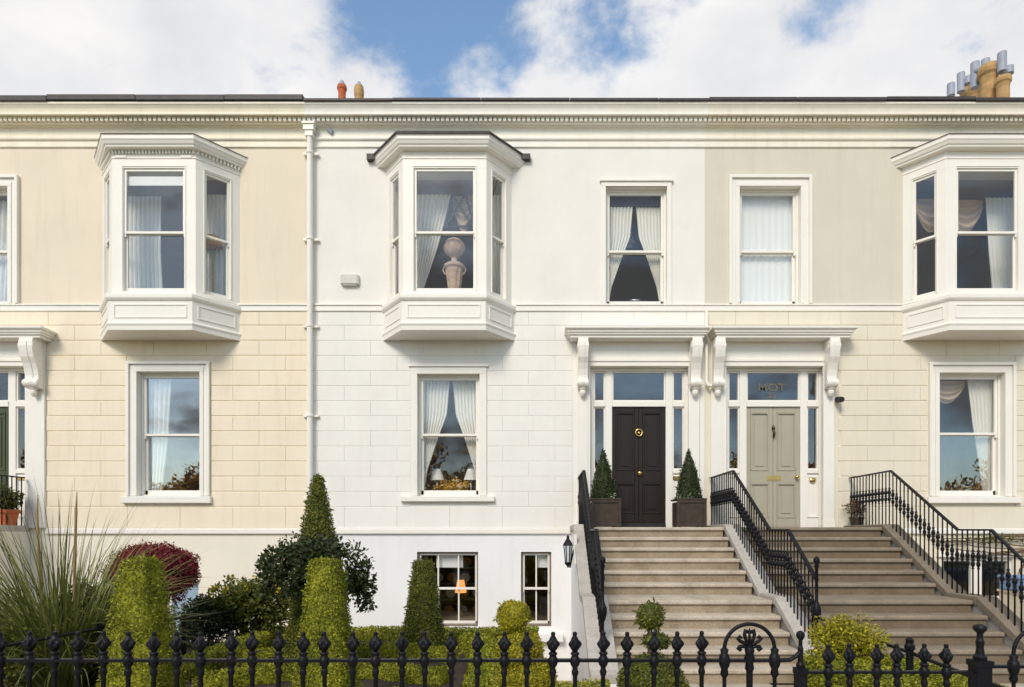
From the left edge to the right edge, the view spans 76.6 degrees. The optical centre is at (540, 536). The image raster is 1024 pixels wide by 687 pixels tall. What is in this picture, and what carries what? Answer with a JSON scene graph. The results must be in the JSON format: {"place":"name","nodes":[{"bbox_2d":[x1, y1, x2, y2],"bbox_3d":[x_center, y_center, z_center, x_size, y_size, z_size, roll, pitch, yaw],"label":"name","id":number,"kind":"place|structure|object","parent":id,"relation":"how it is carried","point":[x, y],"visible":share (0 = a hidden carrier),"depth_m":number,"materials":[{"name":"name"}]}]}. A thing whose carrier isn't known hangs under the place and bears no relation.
{"place":"outdoors","nodes":[
{"label":"outdoors","id":0,"kind":"place"},
{"bbox_2d":[3,641,496,686],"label":"garden soil","id":1,"kind":"structure","parent":0,"point":[460,668],"depth_m":6.86,"materials":[{"name":"soil"}]},
{"bbox_2d":[0,588,107,686],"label":"leafy shrub","id":2,"kind":"object","parent":1,"relation":"on","point":[88,647],"visible":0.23,"depth_m":6.22,"materials":[{"name":"green plant"}]},
{"bbox_2d":[52,578,117,684],"bbox_3d":[-4.777,1.055,6.895,1.013,1.257,0.880,0,0,0],"label":"leafy shrub","id":3,"kind":"object","parent":1,"relation":"on","point":[90,590],"visible":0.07,"depth_m":6.84,"materials":[{"name":"green plant"}]},
{"bbox_2d":[0,479,212,686],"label":"pampas grass","id":4,"kind":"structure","parent":1,"relation":"on","point":[65,676],"depth_m":6.17,"materials":[{"name":"plant"}]},
{"bbox_2d":[6,608,246,683],"bbox_3d":[-4.300,1.245,6.920,0.084,0.830,5.040,0,0,0],"label":"garden railing","id":5,"kind":"object","parent":1,"relation":"on","point":[183,632],"visible":0.45,"depth_m":7.63,"materials":[{"name":"black metal"}]},
{"bbox_2d":[95,554,187,686],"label":"pyramid topiary","id":6,"kind":"object","parent":1,"relation":"on","point":[141,613],"visible":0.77,"depth_m":4.88,"materials":[{"name":"green plant"}]},
{"bbox_2d":[96,539,201,603],"bbox_3d":[-4.968,0.842,8.281,1.213,1.643,1.066,0,0,0],"label":"maple tree","id":7,"kind":"object","parent":1,"relation":"on","point":[165,551],"visible":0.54,"depth_m":8.12,"materials":[{"name":"red plant"}]},
{"bbox_2d":[98,629,272,685],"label":"box hedge","id":8,"kind":"object","parent":1,"relation":"on","point":[219,650],"visible":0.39,"depth_m":7.64,"materials":[{"name":"green plant"}]},
{"bbox_2d":[169,589,239,649],"bbox_3d":[-4.828,1.214,9.345,1.001,0.941,0.946,0,0,-39],"label":"leafy shrub","id":9,"kind":"object","parent":1,"relation":"on","point":[210,634],"visible":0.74,"depth_m":9.18,"materials":[{"name":"green plant"}]},
{"bbox_2d":[199,573,290,637],"bbox_3d":[-4.296,1.111,9.507,1.465,1.150,1.001,0,0,0],"label":"leafy shrub","id":10,"kind":"object","parent":1,"relation":"on","point":[240,597],"visible":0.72,"depth_m":9.31,"materials":[{"name":"green plant"}]},
{"bbox_2d":[254,531,377,612],"bbox_3d":[-2.363,0.795,6.904,1.192,1.734,1.102,0,0,43],"label":"weeping tree","id":11,"kind":"object","parent":1,"relation":"on","point":[293,564],"visible":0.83,"depth_m":6.77,"materials":[{"name":"green plant"}]},
{"bbox_2d":[282,473,350,664],"bbox_3d":[-2.624,0.471,7.596,0.831,2.457,0.858,0,0,0],"label":"cone topiary","id":12,"kind":"object","parent":1,"relation":"on","point":[318,515],"visible":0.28,"depth_m":7.48,"materials":[{"name":"green plant"}]},
{"bbox_2d":[192,662,448,686],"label":"box hedge","id":13,"kind":"object","parent":1,"relation":"on","point":[436,676],"visible":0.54,"depth_m":6.72,"materials":[{"name":"green plant"}]},
{"bbox_2d":[290,555,362,686],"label":"pyramid topiary","id":14,"kind":"object","parent":1,"relation":"on","point":[325,604],"visible":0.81,"depth_m":5.36,"materials":[{"name":"green plant"}]},
{"bbox_2d":[236,641,462,666],"bbox_3d":[-2.341,1.478,8.039,2.734,0.330,0.816,0,0,-5],"label":"box hedge","id":15,"kind":"object","parent":1,"relation":"on","point":[390,649],"visible":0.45,"depth_m":8.00,"materials":[{"name":"green plant"}]},
{"bbox_2d":[269,624,538,640],"bbox_3d":[-2.063,1.504,9.651,4.089,0.412,0.429,0,0,0],"label":"box hedge","id":16,"kind":"object","parent":1,"relation":"on","point":[386,633],"visible":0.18,"depth_m":9.53,"materials":[{"name":"green plant"}]},
{"bbox_2d":[401,557,446,647],"bbox_3d":[-1.543,0.975,8.496,0.708,1.450,0.720,0,0,0],"label":"cone topiary","id":17,"kind":"object","parent":1,"relation":"on","point":[423,610],"visible":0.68,"depth_m":8.34,"materials":[{"name":"green plant"}]},
{"bbox_2d":[456,632,501,686],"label":"box hedge","id":18,"kind":"object","parent":1,"relation":"on","point":[489,672],"visible":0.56,"depth_m":7.22,"materials":[{"name":"green plant"}]},
{"bbox_2d":[493,599,558,686],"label":"ball topiary","id":19,"kind":"object","parent":1,"relation":"on","point":[512,616],"visible":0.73,"depth_m":5.88,"materials":[{"name":"green plant"}]},
{"bbox_2d":[0,0,1023,99],"label":"sky","id":20,"kind":"structure","parent":0,"point":[658,49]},
{"bbox_2d":[441,604,793,686],"bbox_3d":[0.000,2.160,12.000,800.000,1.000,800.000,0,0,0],"label":"ground","id":21,"kind":"structure","parent":0,"point":[542,613],"depth_m":13.88,"materials":[{"name":"grey"}]},
{"bbox_2d":[0,525,29,614],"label":"stone staircase","id":22,"kind":"structure","parent":21,"relation":"on","point":[23,537],"depth_m":11.64,"materials":[{"name":"stone"}]},
{"bbox_2d":[0,474,24,524],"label":"stair railing","id":23,"kind":"object","parent":22,"relation":"on","point":[6,494],"visible":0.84,"depth_m":11.53,"materials":[{"name":"black metal"}]},
{"bbox_2d":[0,484,25,524],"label":"plant pot","id":24,"kind":"object","parent":22,"relation":"on","point":[14,514],"visible":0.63,"depth_m":11.60,"materials":[{"name":"orange ceramic"}]},
{"bbox_2d":[0,94,306,640],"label":"terraced house","id":25,"kind":"structure","parent":21,"relation":"on","point":[92,343],"depth_m":11.98,"materials":[{"name":"beige paint"}]},
{"bbox_2d":[0,200,6,300],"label":"curtain","id":26,"kind":"object","parent":25,"relation":"hanging from","point":[3,246],"visible":0.4,"depth_m":12.33,"materials":[{"name":"white fabric"}]},
{"bbox_2d":[0,407,8,489],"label":"door","id":27,"kind":"structure","parent":25,"relation":"in","point":[4,411],"depth_m":12.13,"materials":[{"name":"green paint"}]},
{"bbox_2d":[0,174,19,303],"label":"window","id":28,"kind":"structure","parent":25,"relation":"in","point":[9,183],"depth_m":11.96,"materials":[{"name":"white wood"}]},
{"bbox_2d":[128,196,162,287],"bbox_3d":[-7.428,-5.345,12.120,0.731,2.050,0.060,0,0,0],"label":"curtain","id":29,"kind":"object","parent":25,"relation":"hanging from","point":[145,267],"visible":0.67,"depth_m":12.11,"materials":[{"name":"white fabric"}]},
{"bbox_2d":[128,177,182,185],"bbox_3d":[-6.850,-6.340,11.544,1.000,0.160,0.008,0,0,0],"label":"window blind","id":30,"kind":"object","parent":25,"relation":"attached to","point":[155,181],"depth_m":11.54,"materials":[{"name":"white"}]},
{"bbox_2d":[149,379,170,489],"bbox_3d":[-7.218,-1.900,12.280,0.440,2.160,0.060,0,0,0],"label":"curtain","id":31,"kind":"object","parent":25,"relation":"hanging from","point":[159,400],"visible":0.96,"depth_m":12.27,"materials":[{"name":"white fabric"}]},
{"bbox_2d":[121,361,211,503],"bbox_3d":[-6.900,-1.932,12.102,1.640,2.625,0.395,0,0,0],"label":"window","id":32,"kind":"structure","parent":25,"relation":"in","point":[137,373],"depth_m":11.97,"materials":[{"name":"white wood"}]},
{"bbox_2d":[94,133,247,340],"bbox_3d":[-6.850,-5.403,11.632,2.862,3.554,0.736,0,0,0],"label":"bay window","id":33,"kind":"structure","parent":25,"relation":"in","point":[191,312],"depth_m":11.47,"materials":[{"name":"white wood"}]},
{"bbox_2d":[167,582,199,635],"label":"window","id":34,"kind":"structure","parent":25,"relation":"in","point":[171,601],"depth_m":12.05,"materials":[{"name":"white wood"}]},
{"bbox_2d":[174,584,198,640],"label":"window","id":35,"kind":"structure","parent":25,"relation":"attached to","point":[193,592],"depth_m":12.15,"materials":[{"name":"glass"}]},
{"bbox_2d":[206,234,222,292],"bbox_3d":[-6.070,-4.925,11.980,0.340,1.250,0.340,0,0,0],"label":"floor lamp","id":36,"kind":"object","parent":25,"relation":"in","point":[212,245],"visible":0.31,"depth_m":11.96,"materials":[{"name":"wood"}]},
{"bbox_2d":[206,194,225,295],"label":"curtain","id":37,"kind":"object","parent":25,"relation":"hanging from","point":[216,214],"visible":0.79,"depth_m":12.06,"materials":[{"name":"white fabric"}]},
{"bbox_2d":[0,622,808,686],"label":"iron railing","id":38,"kind":"object","parent":21,"relation":"on","point":[54,643],"visible":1,"depth_m":3.08,"materials":[{"name":"metal"}]},
{"bbox_2d":[303,80,710,680],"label":"terraced house","id":39,"kind":"structure","parent":21,"relation":"on","point":[562,359],"depth_m":11.99,"materials":[{"name":"white paint"}]},
{"bbox_2d":[301,121,318,502],"bbox_3d":[-4.240,-2.533,11.880,0.280,10.065,0.200,0,0,0],"label":"drainpipe","id":40,"kind":"object","parent":39,"relation":"attached to","point":[309,128],"visible":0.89,"depth_m":11.84,"materials":[{"name":"metal"}]},
{"bbox_2d":[340,274,358,285],"bbox_3d":[-3.528,-4.736,11.957,0.340,0.200,0.083,0,0,0],"label":"alarm box","id":41,"kind":"object","parent":39,"relation":"attached to","point":[349,279],"visible":1,"depth_m":11.91,"materials":[{"name":"grey plastic"}]},
{"bbox_2d":[396,192,398,293],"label":"curtain","id":42,"kind":"object","parent":39,"relation":"hanging from","point":[397,244],"visible":0.2,"depth_m":12.05,"materials":[{"name":"white fabric"}]},
{"bbox_2d":[417,194,450,287],"bbox_3d":[-2.053,-5.360,12.120,0.750,2.080,0.060,0,0,0],"label":"curtain","id":43,"kind":"object","parent":39,"relation":"hanging from","point":[431,211],"visible":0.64,"depth_m":12.11,"materials":[{"name":"white fabric"}]},
{"bbox_2d":[424,381,449,488],"bbox_3d":[-2.000,-1.905,12.300,0.533,2.110,0.056,0,0,0],"label":"curtain","id":44,"kind":"object","parent":39,"relation":"hanging from","point":[436,393],"visible":0.81,"depth_m":12.29,"materials":[{"name":"white fabric"}]},
{"bbox_2d":[430,469,444,489],"bbox_3d":[-2.020,-1.010,12.600,0.300,0.620,0.300,0,0,0],"label":"table lamp","id":45,"kind":"object","parent":39,"relation":"in","point":[437,475],"visible":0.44,"depth_m":12.52,"materials":[{"name":"fabric"}]},
{"bbox_2d":[401,364,494,501],"bbox_3d":[-1.720,-1.920,12.102,1.720,2.540,0.395,0,0,0],"label":"window","id":46,"kind":"structure","parent":39,"relation":"in","point":[419,373],"depth_m":11.96,"materials":[{"name":"white wood"}]},
{"bbox_2d":[367,131,529,340],"bbox_3d":[-1.700,-5.403,11.623,3.009,3.554,0.754,0,0,0],"label":"bay window","id":47,"kind":"structure","parent":39,"relation":"in","point":[477,313],"depth_m":11.47,"materials":[{"name":"white wood"}]},
{"bbox_2d":[417,552,480,630],"bbox_3d":[-1.730,0.998,12.085,1.250,1.485,0.330,0,0,0],"label":"window","id":48,"kind":"structure","parent":39,"relation":"in","point":[458,623],"depth_m":12.09,"materials":[{"name":"white wood"}]},
{"bbox_2d":[436,555,462,567],"bbox_3d":[-1.720,0.440,12.209,0.500,0.270,0.007,0,0,0],"label":"window blind","id":49,"kind":"object","parent":39,"relation":"attached to","point":[448,561],"depth_m":12.21,"materials":[{"name":"white"}]},
{"bbox_2d":[432,477,469,489],"bbox_3d":[-1.736,-0.926,12.432,0.752,0.452,0.454,0,0,0],"label":"flower bowl","id":50,"kind":"object","parent":39,"relation":"on","point":[456,485],"visible":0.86,"depth_m":12.35,"materials":[{"name":"gold plant"}]},
{"bbox_2d":[433,567,474,599],"bbox_3d":[-2.050,1.465,14.400,1.700,2.330,0.400,0,0,0],"label":"dresser","id":51,"kind":"object","parent":39,"relation":"in","point":[455,583],"visible":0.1,"depth_m":14.30,"materials":[{"name":"brown wood"}]},
{"bbox_2d":[444,605,453,610],"bbox_3d":[-2.050,1.625,14.487,0.220,0.208,0.066,0,0,0],"label":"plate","id":52,"kind":"object","parent":51,"relation":"on","point":[449,608],"visible":0.7,"depth_m":14.47,"materials":[{"name":"gold ceramic"}]},
{"bbox_2d":[446,590,454,597],"bbox_3d":[-2.020,1.253,14.487,0.220,0.208,0.066,0,0,0],"label":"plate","id":53,"kind":"object","parent":51,"relation":"on","point":[450,593],"visible":0.75,"depth_m":14.48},
{"bbox_2d":[447,573,456,581],"bbox_3d":[-1.990,0.903,14.487,0.220,0.208,0.066,0,0,0],"label":"plate","id":54,"kind":"object","parent":51,"relation":"on","point":[451,577],"visible":1,"depth_m":14.48,"materials":[{"name":"brown ceramic"}]},
{"bbox_2d":[460,573,469,581],"bbox_3d":[-1.690,0.903,14.487,0.220,0.208,0.066,0,0,0],"label":"plate","id":55,"kind":"object","parent":51,"relation":"on","point":[465,577],"visible":0.95,"depth_m":14.48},
{"bbox_2d":[463,557,471,565],"bbox_3d":[-1.660,0.553,14.487,0.220,0.208,0.066,0,0,0],"label":"plate","id":56,"kind":"object","parent":51,"relation":"on","point":[467,561],"visible":0.89,"depth_m":14.48,"materials":[{"name":"brown ceramic"}]},
{"bbox_2d":[443,193,472,227],"bbox_3d":[-1.525,-6.066,12.050,0.590,0.644,0.036,0,0,0],"label":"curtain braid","id":57,"kind":"object","parent":39,"relation":"hanging from","point":[445,225],"visible":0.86,"depth_m":12.04},
{"bbox_2d":[455,580,466,616],"bbox_3d":[-1.660,1.770,13.400,0.240,1.760,0.240,0,0,0],"label":"table lamp","id":58,"kind":"object","parent":39,"relation":"in","point":[461,583],"visible":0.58,"depth_m":13.34,"materials":[{"name":"orange metal"}]},
{"bbox_2d":[453,196,472,230],"bbox_3d":[-1.455,-6.050,12.135,0.400,0.660,0.110,0,0,0],"label":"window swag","id":59,"kind":"object","parent":39,"relation":"hanging from","point":[461,219],"depth_m":12.14,"materials":[{"name":"beige"}]},
{"bbox_2d":[453,381,475,475],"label":"curtain","id":60,"kind":"object","parent":39,"relation":"hanging from","point":[465,399],"visible":0.66,"depth_m":12.31,"materials":[{"name":"white fabric"}]},
{"bbox_2d":[464,469,475,489],"bbox_3d":[-1.360,-1.010,12.600,0.300,0.620,0.300,0,0,0],"label":"table lamp","id":61,"kind":"object","parent":39,"relation":"in","point":[470,476],"visible":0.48,"depth_m":12.52,"materials":[{"name":"fabric"}]},
{"bbox_2d":[492,195,500,294],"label":"curtain","id":62,"kind":"object","parent":39,"relation":"hanging from","point":[496,245],"visible":0.34,"depth_m":12.13,"materials":[{"name":"white fabric"}]},
{"bbox_2d":[521,552,562,641],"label":"window","id":63,"kind":"structure","parent":39,"relation":"in","point":[545,637],"depth_m":12.09,"materials":[{"name":"white wood"}]},
{"bbox_2d":[537,555,547,567],"bbox_3d":[0.040,0.440,12.209,0.220,0.270,0.007,0,0,0],"label":"window blind","id":64,"kind":"object","parent":39,"relation":"attached to","point":[542,561],"depth_m":12.21,"materials":[{"name":"white"}]},
{"bbox_2d":[626,232,634,247],"bbox_3d":[1.784,-6.235,13.100,0.224,0.770,0.218,0,0,0],"label":"chandelier","id":65,"kind":"object","parent":39,"relation":"hanging from","point":[631,241],"visible":0.48,"depth_m":13.06,"materials":[{"name":"glass"}]},
{"bbox_2d":[610,196,660,208],"bbox_3d":[1.764,-6.365,12.331,1.120,0.190,0.138,0,0,0],"label":"pelmet","id":66,"kind":"object","parent":39,"relation":"attached to","point":[634,202],"visible":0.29,"depth_m":12.26,"materials":[{"name":"fabric"}]},
{"bbox_2d":[609,207,632,298],"bbox_3d":[1.484,-5.305,12.300,0.513,1.910,0.056,0,0,0],"label":"curtain","id":67,"kind":"object","parent":66,"relation":"hanging from","point":[620,223],"visible":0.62,"depth_m":12.29,"materials":[{"name":"white fabric"}]},
{"bbox_2d":[636,207,660,300],"bbox_3d":[2.051,-5.305,12.300,0.501,1.910,0.056,0,0,0],"label":"curtain","id":68,"kind":"object","parent":66,"relation":"hanging from","point":[649,225],"visible":0.84,"depth_m":12.31,"materials":[{"name":"white fabric"}]},
{"bbox_2d":[600,178,673,303],"bbox_3d":[1.764,-5.445,12.117,1.360,2.330,0.365,0,0,0],"label":"window","id":69,"kind":"structure","parent":39,"relation":"in","point":[662,187],"depth_m":12.03,"materials":[{"name":"white wood"}]},
{"bbox_2d":[612,407,665,526],"bbox_3d":[1.830,-1.300,12.142,1.000,2.266,0.196,0,0,0],"label":"door","id":70,"kind":"structure","parent":39,"relation":"in","point":[638,433],"depth_m":12.13,"materials":[{"name":"brown paint"}]},
{"bbox_2d":[685,310,711,386],"bbox_3d":[2.896,-3.445,11.907,0.484,1.409,0.079,0,0,7],"label":"drainpipe","id":71,"kind":"object","parent":39,"relation":"attached to","point":[706,355],"visible":0.83,"depth_m":11.87,"materials":[{"name":"metal"}]},
{"bbox_2d":[493,677,610,686],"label":"box hedge","id":72,"kind":"object","parent":21,"relation":"on","point":[589,683],"visible":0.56,"depth_m":5.89,"materials":[{"name":"green plant"}]},
{"bbox_2d":[615,597,689,686],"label":"ball topiary","id":73,"kind":"object","parent":21,"relation":"on","point":[650,616],"visible":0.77,"depth_m":4.92,"materials":[{"name":"green plant"}]},
{"bbox_2d":[570,524,817,686],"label":"stone staircase","id":74,"kind":"structure","parent":21,"relation":"on","point":[695,581],"depth_m":8.90,"materials":[{"name":"stone"}]},
{"bbox_2d":[563,534,576,567],"bbox_3d":[0.450,0.220,10.100,0.219,0.524,0.139,0,0,0],"label":"wall lantern","id":75,"kind":"object","parent":74,"relation":"attached to","point":[567,542],"depth_m":10.06,"materials":[{"name":"black metal"}]},
{"bbox_2d":[578,470,606,650],"bbox_3d":[0.700,0.114,9.630,0.100,2.431,4.640,0,0,0],"label":"stair railing","id":76,"kind":"object","parent":74,"relation":"on","point":[596,559],"visible":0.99,"depth_m":8.65,"materials":[{"name":"black metal"}]},
{"bbox_2d":[590,493,621,526],"bbox_3d":[1.120,-0.484,11.356,0.524,0.638,0.536,0,0,0],"label":"square planter","id":77,"kind":"object","parent":74,"relation":"on","point":[606,512],"visible":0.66,"depth_m":11.11,"materials":[{"name":"brown metal"}]},
{"bbox_2d":[590,448,616,497],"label":"cone shrub","id":78,"kind":"object","parent":77,"relation":"on","point":[603,480],"visible":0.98,"depth_m":11.23,"materials":[{"name":"green plant"}]},
{"bbox_2d":[671,493,706,526],"bbox_3d":[2.596,-0.478,11.351,0.546,0.625,0.526,0,0,0],"label":"square planter","id":79,"kind":"object","parent":74,"relation":"on","point":[689,512],"visible":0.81,"depth_m":11.11,"materials":[{"name":"brown metal"}]},
{"bbox_2d":[674,448,702,498],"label":"cone shrub","id":80,"kind":"object","parent":79,"relation":"on","point":[688,482],"visible":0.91,"depth_m":11.24,"materials":[{"name":"green plant"}]},
{"bbox_2d":[709,470,820,651],"bbox_3d":[3.130,0.114,9.630,0.100,2.431,4.640,0,0,0],"label":"stair railing","id":81,"kind":"object","parent":74,"relation":"on","point":[723,496],"visible":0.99,"depth_m":8.97,"materials":[{"name":"black metal"}]},
{"bbox_2d":[805,610,893,664],"bbox_3d":[2.900,1.183,6.101,0.796,0.998,0.780,0,0,0],"label":"flowering shrub","id":82,"kind":"object","parent":21,"relation":"on","point":[837,635],"visible":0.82,"depth_m":5.98,"materials":[{"name":"green plant"}]},
{"bbox_2d":[705,50,1023,598],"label":"terraced house","id":83,"kind":"structure","parent":21,"relation":"on","point":[888,317],"depth_m":11.98,"materials":[{"name":"paint"}]},
{"bbox_2d":[741,196,791,300],"bbox_3d":[4.235,-5.390,12.262,1.060,2.120,0.012,0,0,0],"label":"window blind","id":84,"kind":"object","parent":83,"relation":"attached to","point":[766,222],"depth_m":12.26,"materials":[{"name":"white"}]},
{"bbox_2d":[728,174,811,303],"bbox_3d":[4.235,-5.480,12.115,1.530,2.400,0.370,0,0,0],"label":"window","id":85,"kind":"structure","parent":83,"relation":"in","point":[798,186],"depth_m":11.97,"materials":[{"name":"white wood"}]},
{"bbox_2d":[747,407,799,526],"bbox_3d":[4.345,-1.309,12.124,1.000,2.248,0.161,0,0,0],"label":"door","id":86,"kind":"structure","parent":83,"relation":"in","point":[773,433],"depth_m":12.13,"materials":[{"name":"beige paint"}]},
{"bbox_2d":[835,397,844,402],"bbox_3d":[5.465,-2.519,11.876,0.115,0.133,0.212,0,0,0],"label":"security camera","id":87,"kind":"object","parent":83,"relation":"attached to","point":[839,399],"visible":1,"depth_m":11.79,"materials":[{"name":"black plastic"}]},
{"bbox_2d":[916,199,933,231],"bbox_3d":[7.300,-6.020,12.135,0.600,0.620,0.110,0,0,0],"label":"window swag","id":88,"kind":"object","parent":83,"relation":"hanging from","point":[925,210],"depth_m":12.14,"materials":[{"name":"beige"}]},
{"bbox_2d":[940,381,964,402],"bbox_3d":[7.715,-2.750,12.315,0.700,0.420,0.110,0,0,0],"label":"window swag","id":89,"kind":"object","parent":83,"relation":"attached to","point":[950,391],"depth_m":12.32,"materials":[{"name":"beige"}]},
{"bbox_2d":[891,133,1023,340],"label":"bay window","id":90,"kind":"structure","parent":83,"relation":"in","point":[949,312],"depth_m":11.48,"materials":[{"name":"white wood"}]},
{"bbox_2d":[958,200,982,230],"bbox_3d":[7.980,-6.020,12.175,0.680,0.620,0.110,0,0,0],"label":"window swag","id":91,"kind":"object","parent":83,"relation":"hanging from","point":[969,212],"depth_m":12.18,"materials":[{"name":"beige"}]},
{"bbox_2d":[927,362,1021,503],"bbox_3d":[7.985,-1.922,12.102,1.710,2.605,0.395,0,0,0],"label":"window","id":92,"kind":"structure","parent":83,"relation":"in","point":[1003,375],"depth_m":11.97,"materials":[{"name":"white wood"}]},
{"bbox_2d":[936,552,1020,598],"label":"window","id":93,"kind":"structure","parent":83,"relation":"in","point":[940,555],"depth_m":12.03,"materials":[{"name":"white wood"}]},
{"bbox_2d":[935,532,1023,574],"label":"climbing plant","id":94,"kind":"object","parent":83,"relation":"attached to","point":[1012,538],"visible":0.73,"depth_m":11.90,"materials":[{"name":"green plant"}]},
{"bbox_2d":[967,380,992,490],"bbox_3d":[8.332,-1.900,12.280,0.521,2.160,0.060,0,0,0],"label":"curtain","id":95,"kind":"object","parent":83,"relation":"hanging from","point":[981,397],"visible":0.89,"depth_m":12.28,"materials":[{"name":"white fabric"}]},
{"bbox_2d":[986,197,1012,287],"bbox_3d":[8.632,-5.335,12.120,0.651,2.030,0.060,0,0,0],"label":"curtain","id":96,"kind":"object","parent":83,"relation":"hanging from","point":[999,211],"visible":0.61,"depth_m":12.13,"materials":[{"name":"white fabric"}]},
{"bbox_2d":[793,649,943,686],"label":"box hedge","id":97,"kind":"object","parent":21,"relation":"on","point":[859,680],"visible":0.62,"depth_m":5.55,"materials":[{"name":"green plant"}]},
{"bbox_2d":[741,524,1023,682],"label":"stone staircase","id":98,"kind":"structure","parent":21,"relation":"on","point":[889,578],"depth_m":8.97,"materials":[{"name":"stone"}]},
{"bbox_2d":[842,499,865,524],"bbox_3d":[5.686,-0.433,11.799,0.452,0.536,0.357,0,0,29],"label":"plant pot","id":99,"kind":"object","parent":98,"relation":"on","point":[854,520],"visible":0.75,"depth_m":11.71,"materials":[{"name":"brown metal"}]},
{"bbox_2d":[849,470,1023,631],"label":"stair railing","id":100,"kind":"object","parent":98,"relation":"on","point":[967,555],"visible":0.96,"depth_m":9.22,"materials":[{"name":"black metal"}]},
{"bbox_2d":[809,624,994,686],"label":"iron railing","id":101,"kind":"object","parent":21,"relation":"on","point":[979,670],"visible":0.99,"depth_m":3.16,"materials":[{"name":"metal"}]},
{"bbox_2d":[992,631,1023,686],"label":"iron gate","id":102,"kind":"structure","parent":101,"relation":"attached to","point":[1013,665],"depth_m":3.17,"materials":[{"name":"metal"}]},
{"bbox_2d":[817,617,1004,686],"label":"garden railing","id":103,"kind":"object","parent":21,"relation":"on","point":[908,649],"visible":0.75,"depth_m":5.47,"materials":[{"name":"black metal"}]},
{"bbox_2d":[870,652,1007,686],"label":"box hedge","id":104,"kind":"object","parent":21,"relation":"on","point":[956,680],"visible":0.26,"depth_m":5.58,"materials":[{"name":"green plant"}]},
{"bbox_2d":[997,589,1023,621],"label":"wall","id":105,"kind":"structure","parent":21,"relation":"on","point":[1011,602],"depth_m":10.93,"materials":[{"name":"paint"}]},
{"bbox_2d":[997,575,1023,590],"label":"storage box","id":106,"kind":"object","parent":105,"relation":"on","point":[1011,587],"visible":0.48,"depth_m":10.90,"materials":[{"name":"blue plastic"}]},
{"bbox_2d":[686,683,1023,686],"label":"path","id":107,"kind":"structure","parent":0,"point":[769,685],"depth_m":7.19,"materials":[{"name":"stone"}]},
{"bbox_3d":[-1.705,-4.355,11.790,1.100,0.090,0.420,0,0,0],"label":"side table","id":108,"kind":"object","parent":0,"visible":0},
{"bbox_2d":[442,237,465,287],"bbox_3d":[-1.575,-4.915,11.780,0.375,1.030,0.375,0,0,45],"label":"stone urn","id":109,"kind":"object","parent":108,"relation":"on","point":[454,250],"visible":0.89,"depth_m":11.67,"materials":[{"name":"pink stone"}]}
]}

